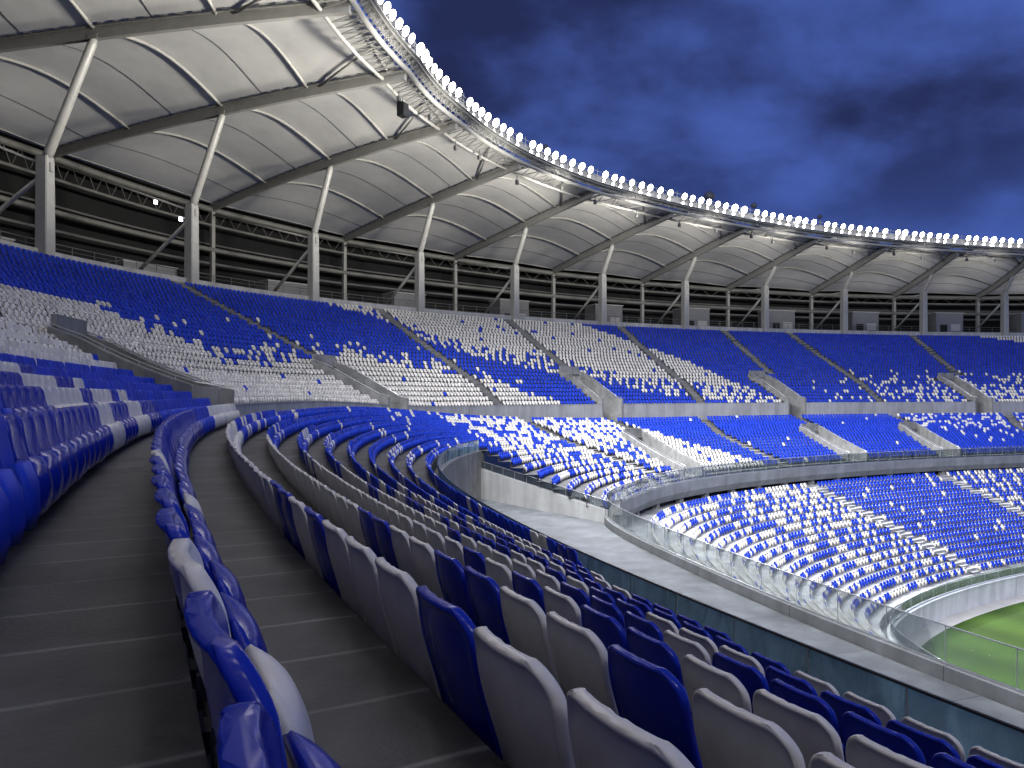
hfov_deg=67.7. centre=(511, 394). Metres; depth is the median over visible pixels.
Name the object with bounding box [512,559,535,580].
stadium seat
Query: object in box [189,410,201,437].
stadium seat
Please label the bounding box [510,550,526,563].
stadium seat
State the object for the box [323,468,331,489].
stadium seat
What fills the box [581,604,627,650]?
stadium seat
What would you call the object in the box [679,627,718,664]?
stadium seat
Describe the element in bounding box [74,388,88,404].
stadium seat
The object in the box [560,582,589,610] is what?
stadium seat
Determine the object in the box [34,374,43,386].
stadium seat
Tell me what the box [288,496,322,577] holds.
stadium seat
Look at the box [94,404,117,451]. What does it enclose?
stadium seat
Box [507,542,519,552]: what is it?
stadium seat
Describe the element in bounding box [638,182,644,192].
floodlight
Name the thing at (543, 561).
stadium seat
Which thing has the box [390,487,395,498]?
stadium seat
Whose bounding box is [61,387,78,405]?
stadium seat
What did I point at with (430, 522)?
stadium seat
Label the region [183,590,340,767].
stadium seat
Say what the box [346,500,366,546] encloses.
stadium seat
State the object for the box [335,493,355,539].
stadium seat
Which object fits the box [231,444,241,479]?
stadium seat
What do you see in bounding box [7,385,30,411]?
stadium seat
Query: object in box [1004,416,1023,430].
aisle stairs
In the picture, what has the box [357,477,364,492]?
stadium seat
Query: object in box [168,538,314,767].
stadium seat
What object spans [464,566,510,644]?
stadium seat
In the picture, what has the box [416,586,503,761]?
stadium seat
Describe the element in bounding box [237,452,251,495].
stadium seat
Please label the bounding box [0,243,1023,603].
distant seats
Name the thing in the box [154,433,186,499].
stadium seat
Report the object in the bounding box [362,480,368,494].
stadium seat
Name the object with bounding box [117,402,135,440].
stadium seat
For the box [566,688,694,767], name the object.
stadium seat
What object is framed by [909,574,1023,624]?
pitch wall
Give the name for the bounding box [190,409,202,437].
stadium seat
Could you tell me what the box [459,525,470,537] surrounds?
stadium seat
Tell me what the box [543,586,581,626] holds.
stadium seat
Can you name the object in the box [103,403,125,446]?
stadium seat
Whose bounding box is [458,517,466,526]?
stadium seat
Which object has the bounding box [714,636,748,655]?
stadium seat
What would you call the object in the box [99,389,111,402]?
stadium seat
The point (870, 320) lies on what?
concourse kiosk
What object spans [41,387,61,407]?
stadium seat
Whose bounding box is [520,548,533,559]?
stadium seat
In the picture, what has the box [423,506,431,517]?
stadium seat
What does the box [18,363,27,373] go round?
stadium seat
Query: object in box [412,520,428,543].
stadium seat
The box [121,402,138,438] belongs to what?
stadium seat
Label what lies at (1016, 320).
concourse kiosk
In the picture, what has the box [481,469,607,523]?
block end wall
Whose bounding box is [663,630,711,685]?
stadium seat
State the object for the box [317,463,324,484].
stadium seat
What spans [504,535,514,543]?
stadium seat
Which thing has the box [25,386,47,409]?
stadium seat
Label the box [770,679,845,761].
stadium seat
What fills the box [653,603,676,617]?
stadium seat
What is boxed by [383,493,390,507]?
stadium seat
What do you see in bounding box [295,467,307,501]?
stadium seat
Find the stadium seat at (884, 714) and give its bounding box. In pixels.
[843,692,895,726]
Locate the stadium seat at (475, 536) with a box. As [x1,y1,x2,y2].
[470,530,482,543]
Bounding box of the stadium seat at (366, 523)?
[357,507,380,556]
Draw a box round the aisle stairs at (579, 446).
[527,422,657,474]
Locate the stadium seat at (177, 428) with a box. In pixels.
[170,416,190,454]
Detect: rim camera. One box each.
[396,91,400,101]
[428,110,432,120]
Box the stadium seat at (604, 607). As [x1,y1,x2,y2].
[590,595,625,633]
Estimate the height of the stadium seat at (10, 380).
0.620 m
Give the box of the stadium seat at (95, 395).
[90,389,102,403]
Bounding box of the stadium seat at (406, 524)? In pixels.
[398,513,414,536]
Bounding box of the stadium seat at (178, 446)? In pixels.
[161,423,187,462]
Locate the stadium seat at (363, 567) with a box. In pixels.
[345,536,398,656]
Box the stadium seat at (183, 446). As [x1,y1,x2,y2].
[161,421,188,466]
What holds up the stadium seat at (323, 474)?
on the terrace at (94, 667)
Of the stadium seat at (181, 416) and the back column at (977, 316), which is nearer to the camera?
the stadium seat at (181, 416)
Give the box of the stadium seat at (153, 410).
[148,400,161,424]
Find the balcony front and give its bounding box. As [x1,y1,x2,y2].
[604,456,1023,712]
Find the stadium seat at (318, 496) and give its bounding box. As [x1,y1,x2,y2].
[312,478,327,518]
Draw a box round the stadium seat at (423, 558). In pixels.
[409,536,444,600]
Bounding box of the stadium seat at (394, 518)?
[387,507,400,529]
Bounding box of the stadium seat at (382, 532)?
[371,515,398,568]
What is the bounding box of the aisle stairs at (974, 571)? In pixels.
[809,488,979,574]
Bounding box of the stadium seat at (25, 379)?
[19,373,30,385]
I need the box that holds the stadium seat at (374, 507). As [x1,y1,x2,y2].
[368,496,379,517]
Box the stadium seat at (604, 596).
[589,586,614,604]
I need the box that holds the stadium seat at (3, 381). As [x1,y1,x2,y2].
[0,371,6,384]
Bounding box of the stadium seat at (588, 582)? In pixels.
[584,577,603,591]
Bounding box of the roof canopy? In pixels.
[0,0,1023,320]
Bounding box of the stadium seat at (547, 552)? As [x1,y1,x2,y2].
[541,548,552,559]
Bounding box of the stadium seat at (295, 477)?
[290,463,302,496]
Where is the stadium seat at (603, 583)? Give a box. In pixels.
[594,577,611,588]
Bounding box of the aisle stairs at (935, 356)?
[911,336,962,375]
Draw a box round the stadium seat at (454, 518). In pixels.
[451,513,458,523]
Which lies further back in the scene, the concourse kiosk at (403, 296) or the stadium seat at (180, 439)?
the concourse kiosk at (403, 296)
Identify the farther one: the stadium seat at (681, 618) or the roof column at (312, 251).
the roof column at (312, 251)
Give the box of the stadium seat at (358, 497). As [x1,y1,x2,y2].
[353,487,364,509]
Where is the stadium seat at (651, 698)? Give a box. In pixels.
[607,644,702,767]
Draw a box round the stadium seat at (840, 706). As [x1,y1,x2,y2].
[820,690,881,743]
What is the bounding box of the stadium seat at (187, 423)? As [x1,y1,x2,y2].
[182,412,195,442]
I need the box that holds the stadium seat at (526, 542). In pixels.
[522,539,531,546]
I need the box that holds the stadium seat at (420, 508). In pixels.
[417,503,424,514]
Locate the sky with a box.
[351,0,1023,252]
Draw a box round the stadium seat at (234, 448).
[233,447,243,483]
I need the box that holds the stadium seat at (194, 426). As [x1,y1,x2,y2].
[181,411,197,441]
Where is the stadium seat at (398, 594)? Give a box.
[375,557,441,699]
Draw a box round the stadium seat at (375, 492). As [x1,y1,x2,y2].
[371,486,378,500]
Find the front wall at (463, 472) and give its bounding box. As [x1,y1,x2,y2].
[436,451,483,499]
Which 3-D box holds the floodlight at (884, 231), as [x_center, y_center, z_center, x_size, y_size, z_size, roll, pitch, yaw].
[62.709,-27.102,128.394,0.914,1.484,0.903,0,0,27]
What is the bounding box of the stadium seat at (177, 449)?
[159,425,187,464]
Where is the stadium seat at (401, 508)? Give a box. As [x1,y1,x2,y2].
[397,500,406,515]
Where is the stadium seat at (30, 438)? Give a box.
[13,412,62,504]
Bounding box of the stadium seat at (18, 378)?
[11,372,23,385]
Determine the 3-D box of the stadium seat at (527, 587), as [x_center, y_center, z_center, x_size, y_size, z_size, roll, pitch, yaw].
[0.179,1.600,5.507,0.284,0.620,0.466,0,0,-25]
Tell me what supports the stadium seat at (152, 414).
on the terrace at (94, 667)
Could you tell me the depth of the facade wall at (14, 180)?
118.64 m
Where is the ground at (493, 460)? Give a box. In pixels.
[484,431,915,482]
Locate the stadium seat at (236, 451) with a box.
[234,449,247,489]
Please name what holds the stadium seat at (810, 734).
on the terrace at (94, 667)
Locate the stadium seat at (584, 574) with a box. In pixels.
[577,569,593,580]
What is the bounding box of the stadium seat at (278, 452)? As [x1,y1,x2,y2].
[276,451,284,477]
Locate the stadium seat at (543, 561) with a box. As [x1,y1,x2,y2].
[534,554,548,566]
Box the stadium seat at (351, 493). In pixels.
[347,483,355,502]
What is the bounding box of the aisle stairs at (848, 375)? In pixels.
[788,333,881,401]
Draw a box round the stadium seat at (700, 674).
[683,654,751,712]
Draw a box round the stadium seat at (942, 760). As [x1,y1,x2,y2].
[930,752,974,767]
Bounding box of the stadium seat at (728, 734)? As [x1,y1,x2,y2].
[692,688,805,767]
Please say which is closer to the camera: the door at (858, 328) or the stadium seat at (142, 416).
the stadium seat at (142, 416)
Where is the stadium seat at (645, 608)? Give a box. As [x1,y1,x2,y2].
[627,597,652,618]
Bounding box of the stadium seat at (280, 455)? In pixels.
[279,453,287,480]
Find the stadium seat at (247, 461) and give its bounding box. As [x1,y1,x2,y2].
[244,459,260,507]
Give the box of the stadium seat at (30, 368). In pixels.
[25,364,34,373]
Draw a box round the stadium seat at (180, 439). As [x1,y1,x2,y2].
[165,419,187,449]
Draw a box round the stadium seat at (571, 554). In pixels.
[565,546,582,566]
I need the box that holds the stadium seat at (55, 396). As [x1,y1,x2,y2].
[48,387,67,406]
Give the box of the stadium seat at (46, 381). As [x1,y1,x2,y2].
[40,375,50,386]
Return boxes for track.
[928,594,1023,636]
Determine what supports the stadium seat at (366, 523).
on the terrace at (94, 667)
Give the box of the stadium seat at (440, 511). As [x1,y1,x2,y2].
[437,506,444,516]
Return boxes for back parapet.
[0,239,1023,336]
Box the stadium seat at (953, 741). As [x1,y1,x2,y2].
[901,717,965,761]
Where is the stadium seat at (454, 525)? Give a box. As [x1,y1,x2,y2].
[449,519,459,532]
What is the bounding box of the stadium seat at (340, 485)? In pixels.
[336,477,344,496]
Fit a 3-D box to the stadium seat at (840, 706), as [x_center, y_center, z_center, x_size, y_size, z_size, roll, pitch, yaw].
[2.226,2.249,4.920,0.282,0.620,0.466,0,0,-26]
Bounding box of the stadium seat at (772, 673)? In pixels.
[765,666,817,695]
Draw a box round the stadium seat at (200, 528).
[151,464,216,611]
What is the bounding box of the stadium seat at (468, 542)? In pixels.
[460,534,477,551]
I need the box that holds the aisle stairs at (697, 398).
[618,327,703,402]
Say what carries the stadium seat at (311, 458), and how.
on the terrace at (94, 667)
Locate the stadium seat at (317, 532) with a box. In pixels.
[304,507,340,596]
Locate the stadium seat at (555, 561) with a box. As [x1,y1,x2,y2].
[549,556,562,566]
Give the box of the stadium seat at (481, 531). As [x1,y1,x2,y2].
[475,526,485,536]
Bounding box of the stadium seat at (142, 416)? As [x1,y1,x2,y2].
[132,401,147,434]
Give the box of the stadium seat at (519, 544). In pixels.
[514,540,524,548]
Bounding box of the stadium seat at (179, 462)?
[154,431,188,490]
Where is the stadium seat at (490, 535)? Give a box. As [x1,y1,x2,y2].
[485,531,495,542]
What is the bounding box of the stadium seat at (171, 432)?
[164,420,187,450]
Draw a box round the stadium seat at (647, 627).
[624,611,662,641]
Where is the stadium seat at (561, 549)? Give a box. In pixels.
[556,542,567,559]
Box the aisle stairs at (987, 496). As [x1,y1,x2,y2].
[942,477,1023,515]
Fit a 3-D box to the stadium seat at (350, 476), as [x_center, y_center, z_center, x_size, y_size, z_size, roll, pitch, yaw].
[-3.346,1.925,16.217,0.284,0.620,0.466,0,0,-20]
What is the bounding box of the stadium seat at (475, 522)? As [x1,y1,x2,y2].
[472,519,479,527]
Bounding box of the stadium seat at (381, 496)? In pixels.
[377,489,384,503]
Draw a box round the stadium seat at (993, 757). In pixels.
[968,746,1023,767]
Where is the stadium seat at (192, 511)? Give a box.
[149,456,206,544]
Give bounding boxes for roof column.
[0,33,101,255]
[55,110,225,284]
[213,162,334,301]
[345,200,435,312]
[456,225,528,319]
[554,242,614,325]
[643,255,696,329]
[728,264,777,331]
[812,269,854,333]
[894,272,932,335]
[974,274,1014,336]
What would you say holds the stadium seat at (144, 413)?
on the terrace at (94, 667)
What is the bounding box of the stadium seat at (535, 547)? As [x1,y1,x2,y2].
[531,543,541,551]
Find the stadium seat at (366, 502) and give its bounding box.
[361,491,371,512]
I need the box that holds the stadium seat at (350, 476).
[347,470,353,485]
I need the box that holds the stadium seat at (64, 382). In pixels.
[60,377,68,387]
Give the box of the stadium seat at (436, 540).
[426,527,446,554]
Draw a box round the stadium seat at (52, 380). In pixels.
[47,376,56,386]
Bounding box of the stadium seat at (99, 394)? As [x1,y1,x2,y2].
[95,389,107,402]
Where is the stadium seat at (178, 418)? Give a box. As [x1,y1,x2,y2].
[174,414,192,451]
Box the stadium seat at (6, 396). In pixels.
[0,384,24,412]
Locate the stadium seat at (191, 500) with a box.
[151,450,203,540]
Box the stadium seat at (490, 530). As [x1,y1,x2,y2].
[487,526,495,535]
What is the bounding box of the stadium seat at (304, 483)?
[299,470,312,505]
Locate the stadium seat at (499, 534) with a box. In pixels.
[495,530,504,539]
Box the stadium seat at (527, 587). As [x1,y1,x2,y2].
[511,571,545,614]
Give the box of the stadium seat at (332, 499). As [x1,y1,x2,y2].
[326,487,343,529]
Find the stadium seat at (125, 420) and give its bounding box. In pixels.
[113,402,132,442]
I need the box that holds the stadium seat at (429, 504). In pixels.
[426,500,431,509]
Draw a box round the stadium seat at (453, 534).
[447,527,461,544]
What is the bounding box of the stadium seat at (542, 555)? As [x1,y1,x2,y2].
[536,550,549,561]
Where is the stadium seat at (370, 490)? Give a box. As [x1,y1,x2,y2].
[366,483,373,497]
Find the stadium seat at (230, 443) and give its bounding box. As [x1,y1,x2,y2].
[229,442,239,476]
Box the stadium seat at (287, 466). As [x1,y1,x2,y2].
[284,458,293,487]
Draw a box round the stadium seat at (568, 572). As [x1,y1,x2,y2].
[565,569,583,581]
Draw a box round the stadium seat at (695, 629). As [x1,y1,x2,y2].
[682,621,712,640]
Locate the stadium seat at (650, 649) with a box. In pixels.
[626,627,693,726]
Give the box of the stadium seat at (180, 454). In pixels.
[157,426,187,479]
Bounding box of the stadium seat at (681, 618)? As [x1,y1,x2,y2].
[677,614,702,628]
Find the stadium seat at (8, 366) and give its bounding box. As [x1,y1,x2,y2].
[3,361,13,371]
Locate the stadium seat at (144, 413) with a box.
[139,401,153,432]
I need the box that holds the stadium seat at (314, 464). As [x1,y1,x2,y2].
[312,459,319,481]
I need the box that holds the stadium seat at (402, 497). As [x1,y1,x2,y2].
[399,493,405,504]
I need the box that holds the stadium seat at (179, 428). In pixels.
[171,415,190,442]
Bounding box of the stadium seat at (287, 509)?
[278,487,305,559]
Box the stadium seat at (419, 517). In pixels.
[414,510,424,524]
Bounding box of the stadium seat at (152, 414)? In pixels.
[143,401,156,430]
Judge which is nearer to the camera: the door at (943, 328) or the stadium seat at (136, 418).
the stadium seat at (136, 418)
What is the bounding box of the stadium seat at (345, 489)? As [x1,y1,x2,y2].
[341,480,350,500]
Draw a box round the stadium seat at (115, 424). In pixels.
[99,404,122,449]
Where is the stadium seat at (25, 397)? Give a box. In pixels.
[16,385,40,410]
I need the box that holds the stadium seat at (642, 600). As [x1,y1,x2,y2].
[632,594,652,611]
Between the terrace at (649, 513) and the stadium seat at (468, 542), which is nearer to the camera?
the stadium seat at (468, 542)
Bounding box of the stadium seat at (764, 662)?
[751,652,790,678]
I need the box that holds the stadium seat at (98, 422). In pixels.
[90,404,113,454]
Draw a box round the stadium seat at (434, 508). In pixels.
[431,503,437,512]
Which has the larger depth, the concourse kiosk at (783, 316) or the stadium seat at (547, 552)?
the concourse kiosk at (783, 316)
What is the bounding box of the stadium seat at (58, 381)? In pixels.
[54,376,62,386]
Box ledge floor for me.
[479,499,1023,742]
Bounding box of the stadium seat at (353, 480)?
[350,472,356,488]
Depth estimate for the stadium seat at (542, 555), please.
12.46 m
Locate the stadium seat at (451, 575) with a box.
[434,550,476,627]
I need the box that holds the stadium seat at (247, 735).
[216,701,283,767]
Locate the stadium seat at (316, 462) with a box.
[314,461,321,481]
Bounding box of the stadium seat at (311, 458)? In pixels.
[310,457,316,478]
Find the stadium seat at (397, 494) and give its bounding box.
[394,490,400,501]
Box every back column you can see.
[210,211,214,281]
[342,242,346,299]
[453,261,456,310]
[551,274,554,317]
[640,284,643,322]
[726,291,729,326]
[809,296,812,329]
[892,298,895,329]
[976,299,979,330]
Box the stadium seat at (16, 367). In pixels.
[11,362,20,372]
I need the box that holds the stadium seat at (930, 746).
[886,719,960,765]
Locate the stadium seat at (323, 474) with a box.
[320,466,327,486]
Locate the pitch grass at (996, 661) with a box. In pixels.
[932,602,1023,689]
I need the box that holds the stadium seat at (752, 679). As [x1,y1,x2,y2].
[712,652,768,713]
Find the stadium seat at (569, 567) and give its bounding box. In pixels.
[562,563,577,573]
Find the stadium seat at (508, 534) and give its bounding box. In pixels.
[506,531,513,538]
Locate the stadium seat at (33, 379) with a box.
[27,373,37,385]
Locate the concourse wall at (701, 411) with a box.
[235,401,1023,421]
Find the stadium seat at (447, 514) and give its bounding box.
[444,510,451,519]
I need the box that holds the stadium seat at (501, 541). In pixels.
[495,536,507,546]
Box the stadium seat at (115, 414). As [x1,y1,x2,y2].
[108,403,128,444]
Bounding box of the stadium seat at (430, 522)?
[424,515,435,530]
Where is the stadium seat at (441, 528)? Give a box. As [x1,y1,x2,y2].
[435,520,447,537]
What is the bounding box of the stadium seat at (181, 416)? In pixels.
[177,413,193,445]
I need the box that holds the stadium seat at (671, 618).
[653,608,680,629]
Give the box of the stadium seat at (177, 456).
[155,428,188,483]
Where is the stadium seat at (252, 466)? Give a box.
[249,464,265,513]
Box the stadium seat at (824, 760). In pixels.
[809,752,854,767]
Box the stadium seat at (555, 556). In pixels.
[552,553,563,563]
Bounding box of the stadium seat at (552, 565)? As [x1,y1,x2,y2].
[549,561,565,577]
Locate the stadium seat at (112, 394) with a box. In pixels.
[108,389,118,401]
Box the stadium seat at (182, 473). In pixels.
[152,437,190,508]
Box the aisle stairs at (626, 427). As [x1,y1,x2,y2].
[616,423,629,428]
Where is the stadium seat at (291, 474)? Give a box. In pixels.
[287,461,297,491]
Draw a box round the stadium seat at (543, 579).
[536,569,560,592]
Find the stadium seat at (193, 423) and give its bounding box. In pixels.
[185,411,198,440]
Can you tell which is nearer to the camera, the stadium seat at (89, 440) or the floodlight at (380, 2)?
the stadium seat at (89, 440)
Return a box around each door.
[856,324,863,330]
[940,325,946,331]
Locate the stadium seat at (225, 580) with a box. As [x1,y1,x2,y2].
[154,488,246,696]
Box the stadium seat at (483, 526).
[479,522,486,530]
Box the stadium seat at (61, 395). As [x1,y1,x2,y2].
[55,387,72,406]
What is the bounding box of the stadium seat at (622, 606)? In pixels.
[615,598,644,621]
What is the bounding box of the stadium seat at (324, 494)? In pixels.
[318,482,335,525]
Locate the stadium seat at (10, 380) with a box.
[2,371,15,384]
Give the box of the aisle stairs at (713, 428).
[703,421,773,458]
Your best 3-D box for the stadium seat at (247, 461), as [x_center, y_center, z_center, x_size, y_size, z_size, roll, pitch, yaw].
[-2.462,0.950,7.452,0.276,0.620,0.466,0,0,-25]
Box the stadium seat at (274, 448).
[273,447,280,472]
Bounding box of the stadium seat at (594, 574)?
[590,571,604,580]
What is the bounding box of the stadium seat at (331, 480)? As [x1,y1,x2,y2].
[327,471,335,491]
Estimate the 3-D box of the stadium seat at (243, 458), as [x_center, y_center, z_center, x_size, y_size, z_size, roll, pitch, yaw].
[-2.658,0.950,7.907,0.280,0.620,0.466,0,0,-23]
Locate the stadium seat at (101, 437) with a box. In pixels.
[78,406,106,462]
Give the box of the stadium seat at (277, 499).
[270,480,293,546]
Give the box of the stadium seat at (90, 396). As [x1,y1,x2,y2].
[85,388,97,403]
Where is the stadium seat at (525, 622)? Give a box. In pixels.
[500,586,560,686]
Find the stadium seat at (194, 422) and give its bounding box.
[185,410,199,438]
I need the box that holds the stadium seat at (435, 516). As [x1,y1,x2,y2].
[431,510,440,522]
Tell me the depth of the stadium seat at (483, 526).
15.26 m
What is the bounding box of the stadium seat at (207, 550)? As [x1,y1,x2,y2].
[151,474,223,646]
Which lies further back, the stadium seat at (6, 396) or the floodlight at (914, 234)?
the floodlight at (914, 234)
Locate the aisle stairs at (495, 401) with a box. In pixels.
[375,309,502,404]
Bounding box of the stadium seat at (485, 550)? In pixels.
[477,541,492,559]
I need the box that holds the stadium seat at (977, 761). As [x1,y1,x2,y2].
[966,755,1004,767]
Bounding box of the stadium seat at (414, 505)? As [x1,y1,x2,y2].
[410,499,418,510]
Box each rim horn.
[704,191,714,216]
[751,203,756,213]
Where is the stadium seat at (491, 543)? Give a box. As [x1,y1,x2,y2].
[482,536,495,549]
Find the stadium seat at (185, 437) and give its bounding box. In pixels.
[168,417,189,452]
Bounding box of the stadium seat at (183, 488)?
[150,444,194,530]
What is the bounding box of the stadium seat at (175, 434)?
[166,418,188,453]
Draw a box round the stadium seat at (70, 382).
[66,377,73,387]
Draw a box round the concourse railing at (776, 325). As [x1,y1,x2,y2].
[0,230,1016,331]
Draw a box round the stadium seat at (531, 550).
[525,545,536,554]
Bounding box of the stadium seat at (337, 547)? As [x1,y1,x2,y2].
[322,520,366,623]
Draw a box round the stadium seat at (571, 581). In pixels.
[566,576,589,597]
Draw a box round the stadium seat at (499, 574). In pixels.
[485,557,513,590]
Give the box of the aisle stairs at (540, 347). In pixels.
[505,320,566,365]
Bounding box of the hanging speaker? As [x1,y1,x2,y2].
[397,98,408,118]
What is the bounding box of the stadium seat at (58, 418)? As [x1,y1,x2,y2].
[47,409,85,481]
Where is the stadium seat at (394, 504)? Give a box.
[389,496,398,511]
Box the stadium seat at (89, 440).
[62,407,95,469]
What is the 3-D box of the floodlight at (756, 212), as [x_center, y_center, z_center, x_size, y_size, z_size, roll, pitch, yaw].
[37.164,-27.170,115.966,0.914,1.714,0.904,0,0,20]
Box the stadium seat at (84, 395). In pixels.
[79,388,93,404]
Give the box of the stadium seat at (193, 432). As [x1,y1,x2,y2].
[179,412,195,446]
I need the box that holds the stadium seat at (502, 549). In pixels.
[495,543,510,558]
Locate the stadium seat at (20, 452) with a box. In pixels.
[0,414,52,515]
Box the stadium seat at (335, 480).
[332,473,340,494]
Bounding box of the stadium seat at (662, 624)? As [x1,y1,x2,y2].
[646,612,678,634]
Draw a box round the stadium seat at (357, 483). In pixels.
[354,475,359,489]
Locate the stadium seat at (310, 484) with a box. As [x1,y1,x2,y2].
[305,474,320,512]
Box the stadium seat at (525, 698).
[473,626,575,767]
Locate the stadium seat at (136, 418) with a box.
[125,402,141,436]
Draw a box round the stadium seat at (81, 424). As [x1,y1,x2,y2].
[70,406,100,465]
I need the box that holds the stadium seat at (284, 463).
[281,456,290,484]
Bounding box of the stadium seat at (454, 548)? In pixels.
[444,536,464,566]
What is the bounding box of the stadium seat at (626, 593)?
[612,585,631,597]
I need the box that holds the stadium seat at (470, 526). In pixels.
[466,522,475,531]
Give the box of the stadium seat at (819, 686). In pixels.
[793,670,839,696]
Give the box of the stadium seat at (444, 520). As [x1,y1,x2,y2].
[440,515,449,526]
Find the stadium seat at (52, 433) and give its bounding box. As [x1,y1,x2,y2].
[36,410,77,486]
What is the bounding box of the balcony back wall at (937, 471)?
[819,467,1016,479]
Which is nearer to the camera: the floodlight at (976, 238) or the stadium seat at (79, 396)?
the stadium seat at (79, 396)
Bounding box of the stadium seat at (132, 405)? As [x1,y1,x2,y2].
[128,401,144,435]
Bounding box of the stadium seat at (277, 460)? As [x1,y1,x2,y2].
[275,449,281,473]
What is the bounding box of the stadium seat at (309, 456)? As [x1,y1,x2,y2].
[308,455,314,475]
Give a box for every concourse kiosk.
[1,236,15,241]
[104,259,177,275]
[254,279,307,295]
[382,291,425,306]
[488,299,529,316]
[585,304,622,321]
[672,308,709,325]
[757,310,795,328]
[848,311,879,330]
[928,312,963,331]
[1009,313,1023,332]
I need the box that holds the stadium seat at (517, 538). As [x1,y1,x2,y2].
[513,535,522,542]
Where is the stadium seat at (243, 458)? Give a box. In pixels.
[241,456,255,500]
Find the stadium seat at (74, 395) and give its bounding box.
[68,388,83,405]
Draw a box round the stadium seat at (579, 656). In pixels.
[546,611,618,715]
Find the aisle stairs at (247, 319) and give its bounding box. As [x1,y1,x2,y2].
[174,281,311,354]
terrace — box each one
[0,245,1023,767]
[639,468,1023,607]
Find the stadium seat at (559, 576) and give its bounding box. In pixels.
[545,566,566,582]
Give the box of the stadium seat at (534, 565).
[526,557,544,573]
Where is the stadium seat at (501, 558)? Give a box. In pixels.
[492,550,512,571]
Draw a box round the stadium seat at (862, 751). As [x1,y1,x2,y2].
[846,734,932,767]
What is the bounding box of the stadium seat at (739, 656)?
[719,645,764,676]
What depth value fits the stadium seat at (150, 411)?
15.77 m
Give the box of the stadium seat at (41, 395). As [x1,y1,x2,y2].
[33,386,54,408]
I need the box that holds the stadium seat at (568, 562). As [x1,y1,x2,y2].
[564,559,575,567]
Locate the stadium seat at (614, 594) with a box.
[604,587,626,602]
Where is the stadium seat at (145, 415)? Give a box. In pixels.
[135,401,150,433]
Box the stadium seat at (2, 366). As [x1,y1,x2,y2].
[0,361,5,370]
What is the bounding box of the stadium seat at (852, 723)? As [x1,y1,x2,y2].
[841,711,925,764]
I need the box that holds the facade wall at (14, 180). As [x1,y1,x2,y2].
[0,132,1023,332]
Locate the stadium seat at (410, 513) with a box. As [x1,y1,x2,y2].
[405,505,415,519]
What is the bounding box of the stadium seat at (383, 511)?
[377,501,390,524]
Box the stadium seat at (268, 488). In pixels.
[260,474,283,535]
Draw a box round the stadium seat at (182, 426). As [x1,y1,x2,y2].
[177,414,192,440]
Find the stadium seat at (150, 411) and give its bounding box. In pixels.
[145,400,159,428]
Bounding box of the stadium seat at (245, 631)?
[155,508,267,767]
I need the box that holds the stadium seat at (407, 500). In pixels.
[405,496,410,506]
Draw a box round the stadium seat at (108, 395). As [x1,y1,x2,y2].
[103,389,114,402]
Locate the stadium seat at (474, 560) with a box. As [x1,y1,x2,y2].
[463,546,486,575]
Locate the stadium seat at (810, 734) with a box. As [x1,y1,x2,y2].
[753,689,844,767]
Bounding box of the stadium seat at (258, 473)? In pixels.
[253,468,273,523]
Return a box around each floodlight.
[376,0,383,9]
[381,1,390,17]
[388,9,395,24]
[395,18,402,33]
[401,25,408,41]
[406,33,414,48]
[415,43,424,57]
[420,49,428,64]
[425,57,432,70]
[430,63,437,76]
[435,69,442,82]
[441,76,448,89]
[447,82,455,95]
[454,88,461,101]
[465,97,472,110]
[471,102,478,115]
[477,108,484,120]
[484,112,490,125]
[492,118,498,131]
[499,123,506,135]
[506,128,512,140]
[515,133,522,145]
[529,140,535,152]
[535,144,542,155]
[543,148,550,160]
[551,151,558,163]
[559,155,566,166]
[569,159,575,170]
[578,163,584,174]
[587,166,593,177]
[602,171,608,182]
[611,174,617,185]
[618,176,624,187]
[628,179,634,190]
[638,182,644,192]
[646,184,652,195]
[657,187,663,197]
[667,190,673,200]
[681,193,687,203]
[689,195,695,205]
[698,197,703,207]
[706,199,711,209]
[714,201,720,211]
[722,203,728,212]
[731,204,737,214]
[741,206,746,216]
[754,209,759,219]
[761,211,767,220]
[769,212,775,222]
[778,214,783,223]
[786,215,791,225]
[795,216,800,226]
[802,218,807,227]
[811,219,816,228]
[824,221,829,230]
[831,222,836,231]
[840,224,845,232]
[848,225,853,233]
[857,226,862,234]
[865,227,870,235]
[872,227,878,236]
[882,228,887,237]
[895,230,900,238]
[902,230,907,239]
[912,231,916,240]
[919,232,924,240]
[927,233,931,241]
[936,233,941,242]
[943,234,948,242]
[952,235,958,243]
[965,236,970,244]
[973,236,978,244]
[982,237,987,245]
[991,237,996,245]
[999,238,1004,246]
[1008,238,1013,246]
[1017,239,1022,247]
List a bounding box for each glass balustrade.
[437,440,1023,764]
[481,461,607,510]
[606,447,1023,692]
[897,564,1023,660]
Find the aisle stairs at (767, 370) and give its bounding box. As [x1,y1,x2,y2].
[722,331,774,374]
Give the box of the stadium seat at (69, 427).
[55,408,90,473]
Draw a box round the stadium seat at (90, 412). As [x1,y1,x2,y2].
[83,405,109,455]
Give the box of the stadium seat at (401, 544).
[389,525,419,585]
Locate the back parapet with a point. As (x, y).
(289, 295)
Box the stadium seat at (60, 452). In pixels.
[26,411,71,494]
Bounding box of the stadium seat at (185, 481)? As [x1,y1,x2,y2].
[151,440,196,518]
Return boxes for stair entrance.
[47,314,233,404]
[311,354,408,410]
[558,366,622,421]
[621,428,702,476]
[748,371,805,417]
[799,423,867,453]
[898,422,960,449]
[937,373,993,413]
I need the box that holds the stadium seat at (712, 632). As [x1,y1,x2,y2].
[704,626,731,641]
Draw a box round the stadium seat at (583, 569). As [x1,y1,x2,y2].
[576,565,589,573]

